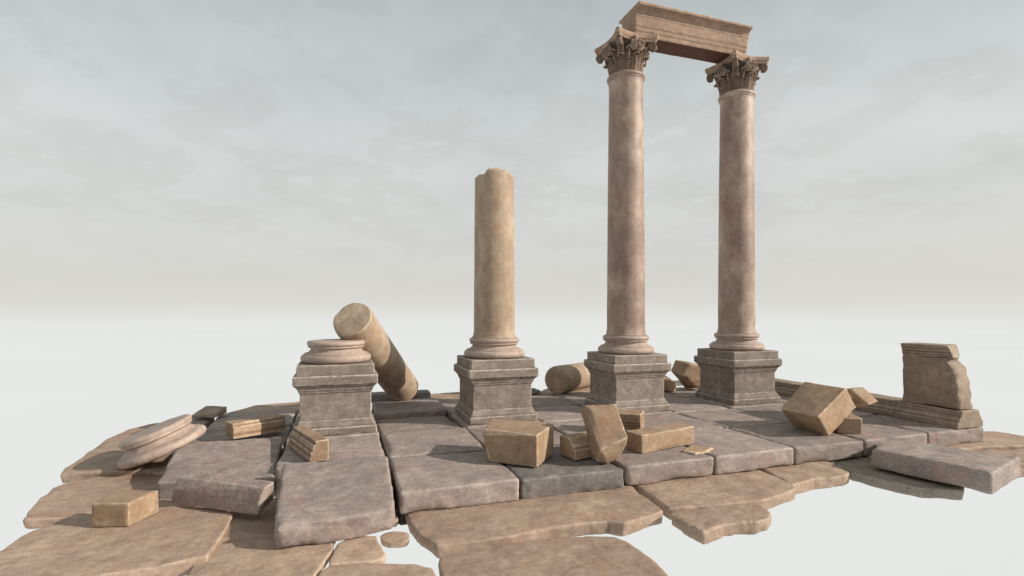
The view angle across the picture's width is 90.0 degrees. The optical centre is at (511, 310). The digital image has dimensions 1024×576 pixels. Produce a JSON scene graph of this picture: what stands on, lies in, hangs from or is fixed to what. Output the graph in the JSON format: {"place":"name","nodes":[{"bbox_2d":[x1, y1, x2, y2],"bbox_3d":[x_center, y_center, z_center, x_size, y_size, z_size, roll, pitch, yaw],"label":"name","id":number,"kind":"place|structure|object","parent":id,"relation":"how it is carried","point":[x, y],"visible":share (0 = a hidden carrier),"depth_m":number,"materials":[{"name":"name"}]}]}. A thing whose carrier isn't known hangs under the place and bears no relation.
{"place":"outdoors","nodes":[
{"label":"outdoors","id":0,"kind":"place"},
{"bbox_2d":[390,451,518,513],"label":"paving slab","id":1,"kind":"structure","parent":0,"point":[440,481],"depth_m":5.14,"materials":[{"name":"stone"}]},
{"bbox_2d":[0,311,1023,575],"bbox_3d":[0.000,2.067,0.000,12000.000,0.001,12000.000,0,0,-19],"label":"ground","id":2,"kind":"structure","parent":0,"point":[76,385],"depth_m":15.10,"materials":[{"name":"white"}]},
{"bbox_2d":[23,475,204,528],"bbox_3d":[-3.925,2.005,5.664,2.184,0.117,1.501,0,0,-19],"label":"flagstone","id":3,"kind":"object","parent":2,"relation":"on","point":[69,499],"visible":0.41,"depth_m":5.39,"materials":[{"name":"beige stone"}]},
{"bbox_2d":[157,437,281,498],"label":"paving slab","id":4,"kind":"structure","parent":3,"relation":"on","point":[257,459],"depth_m":5.84,"materials":[{"name":"stone"}]},
{"bbox_2d":[0,506,233,575],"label":"flagstone","id":5,"kind":"object","parent":2,"relation":"on","point":[174,541],"visible":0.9,"depth_m":4.14,"materials":[{"name":"beige stone"}]},
{"bbox_2d":[91,490,158,526],"bbox_3d":[-3.502,1.791,4.645,0.348,0.224,0.371,0,0,6],"label":"stone block","id":6,"kind":"object","parent":5,"relation":"on","point":[124,508],"depth_m":4.51,"materials":[{"name":"beige stone"}]},
{"bbox_2d":[171,470,273,514],"bbox_3d":[-2.772,1.744,4.952,1.111,0.287,0.238,0,0,17],"label":"slab","id":7,"kind":"object","parent":5,"relation":"on","point":[217,491],"visible":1,"depth_m":4.85,"materials":[{"name":"grey stone"}]},
{"bbox_2d":[60,423,177,482],"bbox_3d":[-5.275,1.966,7.451,1.350,0.167,3.164,0,0,-19],"label":"flagstone","id":8,"kind":"object","parent":2,"relation":"on","point":[104,457],"visible":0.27,"depth_m":6.33,"materials":[{"name":"beige stone"}]},
{"bbox_2d":[117,414,206,468],"bbox_3d":[-4.382,1.601,6.383,0.974,0.315,0.975,-22,8,-18],"label":"fallen ring stone","id":9,"kind":"object","parent":8,"relation":"on","point":[154,442],"visible":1,"depth_m":6.07,"materials":[{"name":"stone"}]},
{"bbox_2d":[191,418,214,427],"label":"paving slab","id":10,"kind":"structure","parent":2,"relation":"on","point":[207,422],"depth_m":8.10,"materials":[{"name":"stone"}]},
{"bbox_2d":[192,406,226,417],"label":"stone block","id":11,"kind":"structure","parent":10,"relation":"on","point":[210,411],"depth_m":8.18,"materials":[{"name":"grey stone"}]},
{"bbox_2d":[191,427,291,454],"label":"paving slab","id":12,"kind":"structure","parent":2,"relation":"on","point":[221,436],"depth_m":7.13,"materials":[{"name":"stone"}]},
{"bbox_2d":[226,414,285,438],"bbox_3d":[-3.541,1.598,7.092,0.276,0.208,0.703,0,0,41],"label":"moulding fragment","id":13,"kind":"object","parent":12,"relation":"on","point":[246,427],"visible":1,"depth_m":6.98,"materials":[{"name":"stone"}]},
{"bbox_2d":[221,498,277,543],"bbox_3d":[-2.236,2.005,4.966,1.046,0.116,1.042,0,0,-19],"label":"flagstone","id":14,"kind":"object","parent":2,"relation":"on","point":[245,527],"visible":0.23,"depth_m":4.63,"materials":[{"name":"brown stone"}]},
{"bbox_2d":[206,410,296,431],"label":"paving slab","id":15,"kind":"structure","parent":2,"relation":"on","point":[218,423],"depth_m":8.28,"materials":[{"name":"stone"}]},
{"bbox_2d":[188,537,335,575],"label":"flagstone","id":16,"kind":"object","parent":2,"relation":"on","point":[262,557],"visible":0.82,"depth_m":4.01,"materials":[{"name":"beige stone"}]},
{"bbox_2d":[226,402,299,413],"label":"flagstone","id":17,"kind":"object","parent":2,"relation":"on","point":[277,407],"visible":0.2,"depth_m":9.16,"materials":[{"name":"beige stone"}]},
{"bbox_2d":[295,409,299,421],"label":"paving slab","id":18,"kind":"structure","parent":2,"relation":"on","point":[297,417],"depth_m":8.27,"materials":[{"name":"stone"}]},
{"bbox_2d":[286,422,378,442],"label":"paving slab","id":19,"kind":"structure","parent":2,"relation":"on","point":[329,437],"depth_m":7.01,"materials":[{"name":"stone"}]},
{"bbox_2d":[292,339,377,435],"bbox_3d":[-2.564,1.066,7.478,1.107,1.264,1.107,0,0,-19],"label":"column stump","id":20,"kind":"object","parent":19,"relation":"on","point":[334,382],"visible":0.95,"depth_m":7.04,"materials":[{"name":"grey stone"}]},
{"bbox_2d":[329,536,385,565],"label":"flagstone","id":21,"kind":"object","parent":2,"relation":"on","point":[362,550],"visible":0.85,"depth_m":4.14,"materials":[{"name":"beige stone"}]},
{"bbox_2d":[318,564,435,575],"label":"flagstone","id":22,"kind":"object","parent":2,"relation":"on","point":[383,570],"visible":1,"depth_m":3.86,"materials":[{"name":"beige stone"}]},
{"bbox_2d":[380,531,408,547],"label":"flagstone","id":23,"kind":"object","parent":2,"relation":"on","point":[395,539],"visible":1,"depth_m":4.43,"materials":[{"name":"beige stone"}]},
{"bbox_2d":[393,515,397,526],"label":"flagstone","id":24,"kind":"object","parent":2,"relation":"on","point":[396,522],"visible":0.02,"depth_m":4.82,"materials":[{"name":"beige stone"}]},
{"bbox_2d":[372,398,445,420],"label":"paving slab","id":25,"kind":"structure","parent":2,"relation":"on","point":[418,407],"depth_m":8.60,"materials":[{"name":"stone"}]},
{"bbox_2d":[333,303,417,400],"bbox_3d":[-2.208,0.790,8.582,0.609,1.812,2.240,0,0,11],"label":"leaning drum","id":26,"kind":"object","parent":25,"relation":"on","point":[397,380],"visible":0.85,"depth_m":8.03,"materials":[{"name":"stone"}]},
{"bbox_2d":[376,416,460,440],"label":"paving slab","id":27,"kind":"structure","parent":2,"relation":"on","point":[402,425],"depth_m":7.76,"materials":[{"name":"stone"}]},
{"bbox_2d":[381,428,484,469],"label":"paving slab","id":28,"kind":"structure","parent":2,"relation":"on","point":[425,442],"depth_m":6.52,"materials":[{"name":"stone"}]},
{"bbox_2d":[431,392,459,399],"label":"flagstone","id":29,"kind":"object","parent":2,"relation":"on","point":[446,396],"visible":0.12,"depth_m":10.29,"materials":[{"name":"beige stone"}]},
{"bbox_2d":[371,390,430,402],"bbox_3d":[-2.169,1.627,9.737,1.201,0.144,0.404,0,0,-19],"label":"kerb course","id":30,"kind":"object","parent":29,"relation":"on","point":[379,396],"visible":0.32,"depth_m":9.60,"materials":[{"name":"grey stone"}]},
{"bbox_2d":[437,399,459,418],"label":"paving slab","id":31,"kind":"structure","parent":2,"relation":"on","point":[449,405],"depth_m":9.18,"materials":[{"name":"stone"}]},
{"bbox_2d":[451,412,537,429],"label":"paving slab","id":32,"kind":"structure","parent":2,"relation":"on","point":[459,420],"depth_m":7.87,"materials":[{"name":"stone"}]},
{"bbox_2d":[454,168,538,424],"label":"broken column","id":33,"kind":"structure","parent":32,"relation":"on","point":[496,370],"depth_m":7.93,"materials":[{"name":"grey stone"}]},
{"bbox_2d":[405,483,662,558],"bbox_3d":[0.203,1.994,5.073,2.485,0.156,1.317,0,0,-19],"label":"flagstone","id":34,"kind":"object","parent":2,"relation":"on","point":[624,511],"visible":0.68,"depth_m":4.71,"materials":[{"name":"beige stone"}]},
{"bbox_2d":[500,444,623,498],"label":"paving slab","id":35,"kind":"structure","parent":34,"relation":"on","point":[556,473],"depth_m":5.44,"materials":[{"name":"grey stone"}]},
{"bbox_2d":[482,419,553,466],"bbox_3d":[0.040,1.519,5.971,0.790,0.362,0.668,0,0,21],"label":"stone block","id":36,"kind":"object","parent":35,"relation":"on","point":[525,443],"depth_m":5.69,"materials":[{"name":"beige stone"}]},
{"bbox_2d":[560,431,593,459],"bbox_3d":[0.874,1.584,6.054,0.552,0.228,0.302,0,0,-30],"label":"moulding fragment","id":37,"kind":"object","parent":35,"relation":"on","point":[574,446],"visible":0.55,"depth_m":5.90,"materials":[{"name":"stone"}]},
{"bbox_2d":[580,404,626,462],"bbox_3d":[1.052,1.387,5.860,0.406,0.612,0.584,0,0,-19],"label":"stone block","id":38,"kind":"object","parent":35,"relation":"on","point":[606,433],"depth_m":5.69,"materials":[{"name":"beige stone"}]},
{"bbox_2d":[438,536,667,575],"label":"flagstone","id":39,"kind":"object","parent":2,"relation":"on","point":[595,556],"visible":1,"depth_m":4.00,"materials":[{"name":"beige stone"}]},
{"bbox_2d":[531,386,589,395],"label":"flagstone","id":40,"kind":"object","parent":2,"relation":"on","point":[548,391],"visible":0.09,"depth_m":10.88,"materials":[{"name":"beige stone"}]},
{"bbox_2d":[531,388,540,393],"bbox_3d":[0.324,1.665,10.556,0.450,0.067,0.399,0,0,-19],"label":"kerb course","id":41,"kind":"object","parent":40,"relation":"on","point":[535,391],"visible":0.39,"depth_m":10.43,"materials":[{"name":"grey stone"}]},
{"bbox_2d":[545,362,589,393],"bbox_3d":[1.401,1.419,11.117,0.571,0.577,1.787,0,0,34],"label":"fallen drum","id":42,"kind":"object","parent":40,"relation":"on","point":[560,379],"visible":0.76,"depth_m":10.45,"materials":[{"name":"stone"}]},
{"bbox_2d":[379,419,862,524],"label":"bedding earth","id":43,"kind":"structure","parent":2,"relation":"on","point":[401,519],"depth_m":4.93,"materials":[{"name":"brown soil"}]},
{"bbox_2d":[275,435,384,497],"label":"paving slab","id":44,"kind":"structure","parent":43,"relation":"on","point":[354,447],"depth_m":6.21,"materials":[{"name":"stone"}]},
{"bbox_2d":[288,426,328,461],"bbox_3d":[-2.437,1.579,6.097,0.216,0.239,0.901,0,0,-38],"label":"moulding fragment","id":45,"kind":"object","parent":44,"relation":"on","point":[307,444],"visible":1,"depth_m":5.88,"materials":[{"name":"stone"}]},
{"bbox_2d":[274,456,394,547],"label":"paving slab","id":46,"kind":"structure","parent":43,"relation":"on","point":[332,501],"depth_m":4.59,"materials":[{"name":"stone"}]},
{"bbox_2d":[531,394,575,407],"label":"paving slab","id":47,"kind":"structure","parent":43,"relation":"on","point":[546,400],"depth_m":9.58,"materials":[{"name":"stone"}]},
{"bbox_2d":[554,392,589,406],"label":"paving slab","id":48,"kind":"structure","parent":43,"relation":"on","point":[577,398],"depth_m":10.10,"materials":[{"name":"stone"}]},
{"bbox_2d":[664,392,685,398],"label":"paving slab","id":49,"kind":"structure","parent":43,"relation":"on","point":[667,395],"depth_m":10.17,"materials":[{"name":"stone"}]},
{"bbox_2d":[664,376,676,391],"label":"stone block","id":50,"kind":"object","parent":49,"relation":"on","point":[670,385],"depth_m":10.67,"materials":[{"name":"beige stone"}]},
{"bbox_2d":[664,387,698,397],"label":"paving slab","id":51,"kind":"structure","parent":43,"relation":"on","point":[686,392],"depth_m":10.75,"materials":[{"name":"stone"}]},
{"bbox_2d":[671,360,699,387],"bbox_3d":[3.778,1.377,10.921,0.700,0.624,0.426,0,0,-19],"label":"stone block","id":52,"kind":"object","parent":51,"relation":"on","point":[686,374],"depth_m":10.76,"materials":[{"name":"beige stone"}]},
{"bbox_2d":[779,395,790,403],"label":"paving slab","id":53,"kind":"structure","parent":43,"relation":"on","point":[784,399],"depth_m":9.76,"materials":[{"name":"stone"}]},
{"bbox_2d":[851,409,880,416],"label":"paving slab","id":54,"kind":"structure","parent":43,"relation":"on","point":[858,413],"depth_m":8.46,"materials":[{"name":"stone"}]},
{"bbox_2d":[790,384,901,415],"bbox_3d":[6.030,1.572,9.200,0.563,0.254,1.982,0,0,-19],"label":"wall course","id":55,"kind":"object","parent":54,"relation":"on","point":[885,405],"depth_m":8.43,"materials":[{"name":"brown stone"}]},
{"bbox_2d":[632,469,795,519],"bbox_3d":[2.226,1.995,5.773,1.803,0.156,1.288,0,0,-19],"label":"flagstone","id":56,"kind":"object","parent":2,"relation":"on","point":[752,487],"visible":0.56,"depth_m":5.47,"materials":[{"name":"beige stone"}]},
{"bbox_2d":[609,445,712,484],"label":"paving slab","id":57,"kind":"structure","parent":56,"relation":"on","point":[657,466],"depth_m":5.80,"materials":[{"name":"stone"}]},
{"bbox_2d":[626,423,693,453],"bbox_3d":[1.857,1.584,6.391,0.928,0.230,0.273,0,0,-31],"label":"stone block","id":58,"kind":"object","parent":57,"relation":"on","point":[651,439],"depth_m":6.25,"materials":[{"name":"beige stone"}]},
{"bbox_2d":[681,445,713,454],"bbox_3d":[2.260,1.684,6.213,0.259,0.027,0.431,0,0,45],"label":"stone flake","id":59,"kind":"object","parent":57,"relation":"on","point":[694,450],"visible":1,"depth_m":6.15,"materials":[{"name":"beige stone"}]},
{"bbox_2d":[684,428,793,474],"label":"paving slab","id":60,"kind":"structure","parent":56,"relation":"on","point":[732,451],"depth_m":6.27,"materials":[{"name":"stone"}]},
{"bbox_2d":[670,505,771,544],"bbox_3d":[2.005,1.978,4.823,1.011,0.139,0.529,0,0,-19],"label":"flagstone","id":61,"kind":"object","parent":2,"relation":"on","point":[705,525],"visible":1,"depth_m":4.68,"materials":[{"name":"beige stone"}]},
{"bbox_2d":[759,461,848,493],"bbox_3d":[3.507,1.994,6.343,1.174,0.162,1.009,0,0,-19],"label":"flagstone","id":62,"kind":"object","parent":2,"relation":"on","point":[805,477],"visible":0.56,"depth_m":6.01,"materials":[{"name":"beige stone"}]},
{"bbox_2d":[731,423,862,463],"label":"paving slab","id":63,"kind":"structure","parent":62,"relation":"on","point":[807,445],"depth_m":6.67,"materials":[{"name":"stone"}]},
{"bbox_2d":[781,382,855,435],"bbox_3d":[4.353,1.378,7.286,1.062,0.628,0.612,0,0,-30],"label":"stone block","id":64,"kind":"object","parent":63,"relation":"on","point":[819,408],"depth_m":7.08,"materials":[{"name":"beige stone"}]},
{"bbox_2d":[827,455,963,499],"bbox_3d":[4.924,2.004,6.455,1.755,0.138,1.712,0,0,-19],"label":"flagstone","id":65,"kind":"object","parent":2,"relation":"on","point":[862,469],"visible":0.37,"depth_m":5.88,"materials":[{"name":"stone"}]},
{"bbox_2d":[832,420,926,455],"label":"paving slab","id":66,"kind":"structure","parent":65,"relation":"on","point":[873,436],"depth_m":7.02,"materials":[{"name":"stone"}]},
{"bbox_2d":[835,413,861,433],"bbox_3d":[4.730,1.590,7.301,0.311,0.221,0.531,0,0,17],"label":"stone block","id":67,"kind":"object","parent":66,"relation":"on","point":[851,423],"depth_m":7.05,"materials":[{"name":"beige stone"}]},
{"bbox_2d":[847,387,876,406],"bbox_3d":[5.061,1.293,7.516,0.324,0.338,0.567,0,0,-3],"label":"stone block","id":68,"kind":"object","parent":67,"relation":"on","point":[860,396],"depth_m":7.36,"materials":[{"name":"beige stone"}]},
{"bbox_2d":[871,437,1020,493],"bbox_3d":[5.046,1.787,6.046,1.023,0.252,1.197,0,0,-34],"label":"paving slab","id":69,"kind":"object","parent":65,"relation":"on","point":[987,473],"depth_m":5.76,"materials":[{"name":"stone"}]},
{"bbox_2d":[945,431,1023,450],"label":"flagstone","id":70,"kind":"object","parent":2,"relation":"on","point":[994,440],"visible":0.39,"depth_m":7.36,"materials":[{"name":"beige stone"}]},
{"bbox_2d":[860,414,983,445],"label":"paving slab","id":71,"kind":"structure","parent":70,"relation":"on","point":[942,435],"depth_m":7.38,"materials":[{"name":"stone"}]},
{"bbox_2d":[894,401,982,428],"bbox_3d":[6.492,1.572,7.829,0.562,0.254,0.902,0,0,-19],"label":"wall course","id":72,"kind":"object","parent":71,"relation":"on","point":[948,417],"depth_m":7.58,"materials":[{"name":"brown stone"}]},
{"bbox_2d":[901,342,972,409],"bbox_3d":[6.473,0.980,7.801,0.408,0.934,0.794,0,0,-19],"label":"wall fragment","id":73,"kind":"object","parent":72,"relation":"on","point":[934,374],"depth_m":7.67,"materials":[{"name":"brown stone"}]},
{"bbox_2d":[975,449,1023,477],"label":"flagstone","id":74,"kind":"object","parent":2,"relation":"on","point":[1019,453],"visible":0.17,"depth_m":6.93,"materials":[{"name":"beige stone"}]},
{"bbox_2d":[0,0,1023,310],"label":"sky","id":75,"kind":"structure","parent":0,"point":[156,155],"materials":[{"name":"grey"}]},
{"bbox_2d":[467,427,561,448],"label":"paving slab","id":76,"kind":"structure","parent":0,"point":[476,434],"depth_m":7.04,"materials":[{"name":"stone"}]},
{"bbox_2d":[533,405,582,422],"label":"paving slab","id":77,"kind":"structure","parent":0,"point":[557,413],"depth_m":8.48,"materials":[{"name":"stone"}]},
{"bbox_2d":[546,420,585,434],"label":"paving slab","id":78,"kind":"structure","parent":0,"point":[567,427],"depth_m":7.49,"materials":[{"name":"stone"}]},
{"bbox_2d":[617,409,643,431],"bbox_3d":[1.523,1.557,7.216,0.622,0.283,0.342,0,0,23],"label":"moulding fragment","id":79,"kind":"object","parent":78,"relation":"on","point":[632,419],"visible":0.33,"depth_m":7.03,"materials":[{"name":"stone"}]},
{"bbox_2d":[581,404,671,414],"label":"paving slab","id":80,"kind":"structure","parent":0,"point":[645,413],"depth_m":8.59,"materials":[{"name":"stone"}]},
{"bbox_2d":[584,26,670,411],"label":"standing column","id":81,"kind":"structure","parent":80,"relation":"on","point":[626,366],"depth_m":8.72,"materials":[{"name":"grey stone"}]},
{"bbox_2d":[619,1,752,63],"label":"architrave","id":82,"kind":"object","parent":81,"relation":"on","point":[691,35],"visible":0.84,"depth_m":9.14,"materials":[{"name":"brown stone"}]},
{"bbox_2d":[644,412,723,430],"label":"paving slab","id":83,"kind":"structure","parent":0,"point":[650,420],"depth_m":7.81,"materials":[{"name":"stone"}]},
{"bbox_2d":[665,398,726,412],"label":"paving slab","id":84,"kind":"structure","parent":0,"point":[677,405],"depth_m":9.21,"materials":[{"name":"stone"}]},
{"bbox_2d":[677,408,786,428],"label":"paving slab","id":85,"kind":"structure","parent":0,"point":[729,418],"depth_m":8.09,"materials":[{"name":"stone"}]},
{"bbox_2d":[690,396,782,408],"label":"paving slab","id":86,"kind":"structure","parent":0,"point":[727,406],"depth_m":9.29,"materials":[{"name":"stone"}]},
{"bbox_2d":[694,50,781,404],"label":"standing column","id":87,"kind":"structure","parent":86,"relation":"on","point":[737,363],"depth_m":9.50,"materials":[{"name":"grey stone"}]},
{"bbox_2d":[735,404,789,422],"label":"paving slab","id":88,"kind":"structure","parent":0,"point":[773,411],"depth_m":8.63,"materials":[{"name":"stone"}]},
{"bbox_3d":[4.999,1.882,11.269,1.195,0.373,1.178,0,0,-19],"label":"paving slab","id":89,"kind":"object","parent":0,"visible":0},
{"bbox_2d":[775,378,802,396],"bbox_3d":[5.410,1.572,11.044,0.564,0.254,1.903,0,0,-19],"label":"wall course","id":90,"kind":"object","parent":89,"relation":"on","point":[783,387],"depth_m":10.27,"materials":[{"name":"brown stone"}]}
]}

